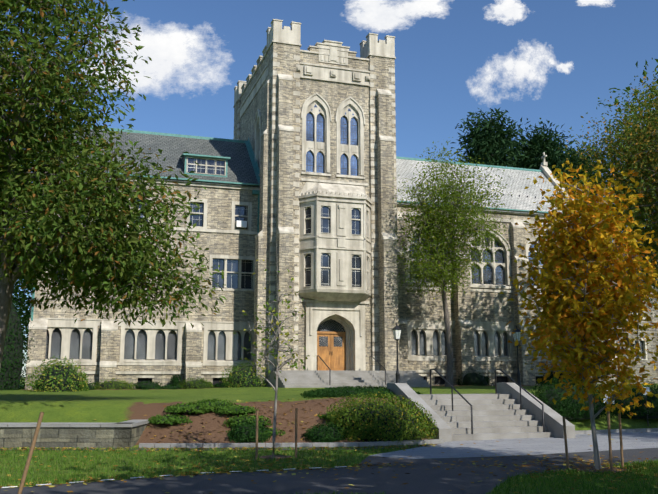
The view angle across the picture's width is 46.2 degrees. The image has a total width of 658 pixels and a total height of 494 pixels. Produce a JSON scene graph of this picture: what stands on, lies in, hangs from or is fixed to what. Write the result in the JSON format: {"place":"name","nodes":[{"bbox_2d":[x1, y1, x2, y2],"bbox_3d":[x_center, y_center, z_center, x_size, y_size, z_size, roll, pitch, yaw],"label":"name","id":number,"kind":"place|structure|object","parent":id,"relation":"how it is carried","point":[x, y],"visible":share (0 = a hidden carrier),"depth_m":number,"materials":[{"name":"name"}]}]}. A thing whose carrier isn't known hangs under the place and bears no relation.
{"place":"outdoors","nodes":[
{"label":"outdoors","id":0,"kind":"place"},
{"bbox_2d":[82,22,229,93],"bbox_3d":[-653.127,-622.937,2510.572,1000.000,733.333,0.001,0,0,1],"label":"cloud","id":1,"kind":"structure","parent":0,"point":[169,50],"depth_m":2508.87,"materials":[{"name":"white"}]},
{"bbox_2d":[0,378,657,493],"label":"ground","id":2,"kind":"structure","parent":0,"point":[98,405],"depth_m":25.17,"materials":[{"name":"green plant"}]},
{"bbox_2d":[0,280,35,389],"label":"conifer tree","id":3,"kind":"object","parent":2,"relation":"on","point":[11,370],"visible":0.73,"depth_m":45.00,"materials":[{"name":"green plant"}]},
{"bbox_2d":[0,159,36,378],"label":"tree","id":4,"kind":"object","parent":2,"relation":"on","point":[24,304],"visible":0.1,"depth_m":53.42,"materials":[{"name":"green plant"}]},
{"bbox_2d":[17,412,43,493],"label":"stake","id":5,"kind":"object","parent":2,"relation":"on","point":[29,457],"visible":1,"depth_m":11.52,"materials":[{"name":"brown wood"}]},
{"bbox_2d":[25,356,88,391],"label":"shrub","id":6,"kind":"object","parent":2,"relation":"on","point":[59,377],"visible":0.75,"depth_m":41.16,"materials":[{"name":"green plant"}]},
{"bbox_2d":[0,420,148,447],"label":"retaining wall","id":7,"kind":"structure","parent":2,"relation":"on","point":[124,434],"depth_m":22.63,"materials":[{"name":"stone"}]},
{"bbox_2d":[81,380,96,389],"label":"shrub","id":8,"kind":"object","parent":2,"relation":"on","point":[89,386],"visible":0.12,"depth_m":45.93,"materials":[{"name":"green plant"}]},
{"bbox_2d":[91,378,134,389],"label":"shrub","id":9,"kind":"object","parent":2,"relation":"on","point":[110,384],"visible":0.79,"depth_m":46.31,"materials":[{"name":"green plant"}]},
{"bbox_2d":[0,0,226,367],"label":"tree","id":10,"kind":"object","parent":2,"relation":"on","point":[68,238],"visible":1,"depth_m":24.71,"materials":[{"name":"green plant"}]},
{"bbox_2d":[25,125,259,389],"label":"building wing","id":11,"kind":"structure","parent":2,"relation":"on","point":[227,172],"depth_m":50.38,"materials":[{"name":"beige stone"}]},
{"bbox_2d":[132,380,162,389],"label":"shrub","id":12,"kind":"object","parent":2,"relation":"on","point":[146,385],"visible":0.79,"depth_m":46.81,"materials":[{"name":"green plant"}]},
{"bbox_2d":[147,414,192,424],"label":"groundcover","id":13,"kind":"object","parent":2,"relation":"on","point":[171,419],"visible":0.96,"depth_m":24.34,"materials":[{"name":"green plant"}]},
{"bbox_2d":[159,384,181,388],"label":"shrub","id":14,"kind":"object","parent":2,"relation":"on","point":[172,387],"visible":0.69,"depth_m":47.21,"materials":[{"name":"green plant"}]},
{"bbox_2d":[169,375,180,385],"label":"arborvitae shrub","id":15,"kind":"object","parent":2,"relation":"on","point":[175,380],"visible":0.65,"depth_m":48.18,"materials":[{"name":"green plant"}]},
{"bbox_2d":[164,402,214,413],"bbox_3d":[-4.573,5.311,25.480,1.868,0.380,1.518,3,-10,-18],"label":"groundcover","id":16,"kind":"object","parent":2,"relation":"on","point":[182,408],"visible":0.77,"depth_m":24.99,"materials":[{"name":"green plant"}]},
{"bbox_2d":[179,377,213,388],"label":"shrub","id":17,"kind":"object","parent":2,"relation":"on","point":[196,384],"visible":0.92,"depth_m":47.57,"materials":[{"name":"green plant"}]},
{"bbox_2d":[189,406,209,414],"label":"groundcover","id":18,"kind":"object","parent":2,"relation":"on","point":[199,412],"visible":0.17,"depth_m":25.08,"materials":[{"name":"green plant"}]},
{"bbox_2d":[186,398,235,411],"bbox_3d":[-3.942,5.267,25.718,1.805,0.450,1.374,3,-10,-18],"label":"groundcover","id":19,"kind":"object","parent":2,"relation":"on","point":[213,404],"visible":0.69,"depth_m":25.42,"materials":[{"name":"green plant"}]},
{"bbox_2d":[0,444,435,450],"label":"curb","id":20,"kind":"structure","parent":2,"relation":"on","point":[240,448],"depth_m":22.36,"materials":[{"name":"grey concrete"}]},
{"bbox_2d":[213,383,227,387],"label":"shrub","id":21,"kind":"object","parent":2,"relation":"on","point":[220,385],"visible":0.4,"depth_m":47.85,"materials":[{"name":"green plant"}]},
{"bbox_2d":[215,404,258,415],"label":"groundcover","id":22,"kind":"object","parent":2,"relation":"on","point":[235,409],"visible":0.94,"depth_m":25.05,"materials":[{"name":"green plant"}]},
{"bbox_2d":[219,361,267,387],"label":"shrub","id":23,"kind":"object","parent":2,"relation":"on","point":[240,376],"visible":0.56,"depth_m":47.44,"materials":[{"name":"green plant"}]},
{"bbox_2d":[223,414,271,427],"bbox_3d":[-2.580,5.564,24.600,1.636,0.492,0.947,1,-10,-8],"label":"groundcover","id":24,"kind":"object","parent":2,"relation":"on","point":[233,421],"visible":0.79,"depth_m":24.40,"materials":[{"name":"green plant"}]},
{"bbox_2d":[227,420,270,442],"bbox_3d":[-2.465,5.757,23.683,1.401,0.915,1.235,3,-10,-18],"label":"round shrub","id":25,"kind":"object","parent":2,"relation":"on","point":[244,432],"visible":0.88,"depth_m":23.33,"materials":[{"name":"green plant"}]},
{"bbox_2d":[226,427,285,435],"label":"groundcover","id":26,"kind":"object","parent":2,"relation":"on","point":[271,431],"visible":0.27,"depth_m":23.87,"materials":[{"name":"green plant"}]},
{"bbox_2d":[255,410,257,459],"bbox_3d":[-1.835,4.923,19.593,0.064,1.520,0.064,3,-10,-18],"label":"wooden stake","id":27,"kind":"object","parent":2,"relation":"on","point":[256,449],"visible":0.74,"depth_m":19.58,"materials":[{"name":"brown wood"}]},
{"bbox_2d":[234,245,315,456],"bbox_3d":[-1.398,2.662,20.345,2.293,5.935,2.469,3,-10,-18],"label":"tree sapling","id":28,"kind":"object","parent":2,"relation":"on","point":[273,346],"visible":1,"depth_m":20.32,"materials":[{"name":"green plant"}]},
{"bbox_2d":[259,455,291,458],"bbox_3d":[-1.397,5.436,19.968,0.898,0.001,0.932,3,-10,-18],"label":"sapling mulch ring","id":29,"kind":"object","parent":2,"relation":"on","point":[271,457],"visible":0.71,"depth_m":20.07,"materials":[{"name":"brown soil"}]},
{"bbox_2d":[295,408,297,457],"bbox_3d":[-0.853,4.979,20.020,0.064,1.550,0.064,3,-10,-18],"label":"wooden stake","id":30,"kind":"object","parent":2,"relation":"on","point":[296,414],"visible":0.74,"depth_m":20.03,"materials":[{"name":"brown wood"}]},
{"bbox_2d":[233,19,398,386],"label":"tower","id":31,"kind":"structure","parent":2,"relation":"on","point":[316,123],"depth_m":50.34,"materials":[{"name":"beige stone"}]},
{"bbox_2d":[302,422,347,442],"bbox_3d":[-0.105,5.788,23.821,1.447,0.769,1.218,3,-10,-18],"label":"bank shrub","id":32,"kind":"object","parent":2,"relation":"on","point":[321,433],"visible":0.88,"depth_m":23.47,"materials":[{"name":"green plant"}]},
{"bbox_2d":[0,442,657,493],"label":"grass","id":33,"kind":"structure","parent":2,"relation":"on","point":[496,489],"depth_m":17.20,"materials":[{"name":"green plant"}]},
{"bbox_2d":[0,397,657,493],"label":"fallen leaves","id":34,"kind":"object","parent":2,"relation":"on","point":[311,468],"visible":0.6,"depth_m":18.04,"materials":[{"name":"yellow plant"}]},
{"bbox_2d":[317,411,342,419],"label":"groundcover","id":35,"kind":"object","parent":2,"relation":"on","point":[324,416],"visible":0.31,"depth_m":24.83,"materials":[{"name":"green plant"}]},
{"bbox_2d":[270,355,429,387],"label":"steps","id":36,"kind":"structure","parent":2,"relation":"on","point":[317,378],"depth_m":46.53,"materials":[{"name":"concrete"}]},
{"bbox_2d":[300,385,421,398],"bbox_3d":[1.224,5.504,28.846,4.772,0.654,3.763,3,-10,-18],"label":"hedge","id":37,"kind":"object","parent":2,"relation":"on","point":[336,392],"visible":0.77,"depth_m":27.76,"materials":[{"name":"green plant"}]},
{"bbox_2d":[324,391,438,444],"bbox_3d":[1.709,5.660,24.640,3.711,2.110,2.985,3,-10,-18],"label":"spirea shrub","id":38,"kind":"object","parent":2,"relation":"on","point":[370,420],"visible":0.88,"depth_m":23.82,"materials":[{"name":"green plant"}]},
{"bbox_2d":[392,324,401,382],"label":"lamp post","id":39,"kind":"object","parent":2,"relation":"on","point":[396,329],"visible":0.96,"depth_m":44.16,"materials":[{"name":"black metal"}]},
{"bbox_2d":[139,428,657,447],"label":"granite curb","id":40,"kind":"structure","parent":2,"relation":"on","point":[281,445],"depth_m":22.77,"materials":[{"name":"grey stone"}]},
{"bbox_2d":[386,137,511,386],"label":"locust tree","id":41,"kind":"object","parent":2,"relation":"on","point":[441,255],"visible":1,"depth_m":49.35,"materials":[{"name":"green plant"}]},
{"bbox_2d":[454,368,491,385],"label":"shrub","id":42,"kind":"object","parent":2,"relation":"on","point":[473,379],"visible":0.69,"depth_m":53.73,"materials":[{"name":"green plant"}]},
{"bbox_2d":[387,369,574,441],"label":"steps","id":43,"kind":"structure","parent":2,"relation":"on","point":[515,409],"depth_m":27.09,"materials":[{"name":"concrete"}]},
{"bbox_2d":[451,108,532,167],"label":"pine tree","id":44,"kind":"object","parent":2,"relation":"on","point":[491,141],"visible":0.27,"depth_m":74.79,"materials":[{"name":"green plant"}]},
{"bbox_2d":[396,152,596,385],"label":"building wing","id":45,"kind":"structure","parent":2,"relation":"on","point":[483,315],"depth_m":56.52,"materials":[{"name":"beige stone"}]},
{"bbox_2d":[512,325,520,384],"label":"lamp post","id":46,"kind":"object","parent":2,"relation":"on","point":[517,335],"visible":0.75,"depth_m":46.53,"materials":[{"name":"black metal"}]},
{"bbox_2d":[508,118,578,191],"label":"pine tree","id":47,"kind":"object","parent":2,"relation":"on","point":[537,146],"visible":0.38,"depth_m":75.66,"materials":[{"name":"green plant"}]},
{"bbox_2d":[542,367,583,384],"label":"shrub","id":48,"kind":"object","parent":2,"relation":"on","point":[551,376],"visible":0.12,"depth_m":56.21,"materials":[{"name":"green plant"}]},
{"bbox_2d":[562,417,568,468],"bbox_3d":[5.430,4.633,17.634,0.123,1.453,0.064,3,-10,-18],"label":"wooden stake","id":49,"kind":"object","parent":2,"relation":"on","point":[565,442],"visible":0.74,"depth_m":17.63,"materials":[{"name":"brown wood"}]},
{"bbox_2d":[529,377,614,422],"bbox_3d":[9.304,6.109,30.355,3.847,2.118,3.037,3,-10,-18],"label":"hedge","id":50,"kind":"object","parent":2,"relation":"on","point":[569,407],"visible":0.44,"depth_m":29.43,"materials":[{"name":"green plant"}]},
{"bbox_2d":[499,160,657,468],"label":"tulip tree","id":51,"kind":"object","parent":2,"relation":"on","point":[583,258],"visible":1,"depth_m":17.43,"materials":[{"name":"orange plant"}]},
{"bbox_2d":[560,141,602,194],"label":"pine tree","id":52,"kind":"object","parent":2,"relation":"on","point":[575,163],"visible":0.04,"depth_m":78.66,"materials":[{"name":"green plant"}]},
{"bbox_2d":[572,466,628,472],"bbox_3d":[6.064,5.000,17.353,1.237,0.001,1.284,3,-10,-18],"label":"tulip mulch ring","id":53,"kind":"object","parent":2,"relation":"on","point":[595,470],"visible":0.52,"depth_m":17.30,"materials":[{"name":"brown soil"}]},
{"bbox_2d":[552,58,657,314],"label":"oak tree","id":54,"kind":"object","parent":2,"relation":"on","point":[635,154],"visible":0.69,"depth_m":35.96,"materials":[{"name":"green plant"}]},
{"bbox_2d":[607,411,612,470],"bbox_3d":[6.267,4.481,17.181,0.064,1.600,0.064,3,-10,-18],"label":"wooden stake","id":55,"kind":"object","parent":2,"relation":"on","point":[609,440],"visible":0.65,"depth_m":17.19,"materials":[{"name":"brown wood"}]},
{"bbox_2d":[618,412,623,467],"bbox_3d":[6.777,4.621,17.870,0.064,1.550,0.064,3,-10,-18],"label":"wooden stake","id":56,"kind":"object","parent":2,"relation":"on","point":[621,442],"visible":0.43,"depth_m":17.87,"materials":[{"name":"brown wood"}]},
{"bbox_2d":[597,244,657,383],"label":"building wall","id":57,"kind":"structure","parent":2,"relation":"on","point":[651,345],"depth_m":67.54,"materials":[{"name":"stone"}]},
{"bbox_2d":[598,381,657,423],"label":"hedge","id":58,"kind":"object","parent":2,"relation":"on","point":[641,412],"visible":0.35,"depth_m":30.26,"materials":[{"name":"green"}]},
{"bbox_2d":[643,387,649,425],"bbox_3d":[12.409,6.325,30.058,0.250,1.700,0.051,0,-9,1],"label":"lamp post","id":59,"kind":"object","parent":2,"relation":"on","point":[647,389],"visible":0.56,"depth_m":30.12,"materials":[{"name":"black metal"}]},
{"bbox_2d":[0,448,657,493],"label":"asphalt path","id":60,"kind":"structure","parent":0,"point":[424,477],"depth_m":15.71,"materials":[{"name":"grey asphalt"}]},
{"bbox_2d":[1,466,346,487],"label":"road edge line","id":61,"kind":"object","parent":60,"relation":"on","point":[161,475],"visible":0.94,"depth_m":15.89,"materials":[{"name":"white paint"}]},
{"bbox_2d":[0,0,657,376],"label":"sky","id":62,"kind":"structure","parent":0,"point":[438,59],"materials":[{"name":"blue"}]},
{"bbox_2d":[347,0,446,31],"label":"cloud","id":63,"kind":"structure","parent":0,"point":[379,15],"depth_m":2676.64,"materials":[{"name":"white"}]},
{"bbox_2d":[369,432,657,458],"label":"walkway","id":64,"kind":"structure","parent":0,"point":[548,445],"depth_m":22.95,"materials":[{"name":"grey concrete"}]},
{"bbox_2d":[471,45,556,101],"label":"cloud","id":65,"kind":"structure","parent":0,"point":[525,64],"depth_m":2848.57,"materials":[{"name":"white"}]},
{"bbox_2d":[486,0,549,45],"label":"cloud","id":66,"kind":"structure","parent":0,"point":[504,11],"depth_m":3028.66,"materials":[{"name":"white"}]},
{"bbox_2d":[557,62,571,73],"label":"cloud","id":67,"kind":"structure","parent":0,"point":[561,67],"depth_m":3383.29,"materials":[{"name":"white"}]},
{"bbox_2d":[577,0,612,5],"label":"cloud","id":68,"kind":"structure","parent":0,"point":[591,2],"depth_m":3202.24,"materials":[{"name":"white"}]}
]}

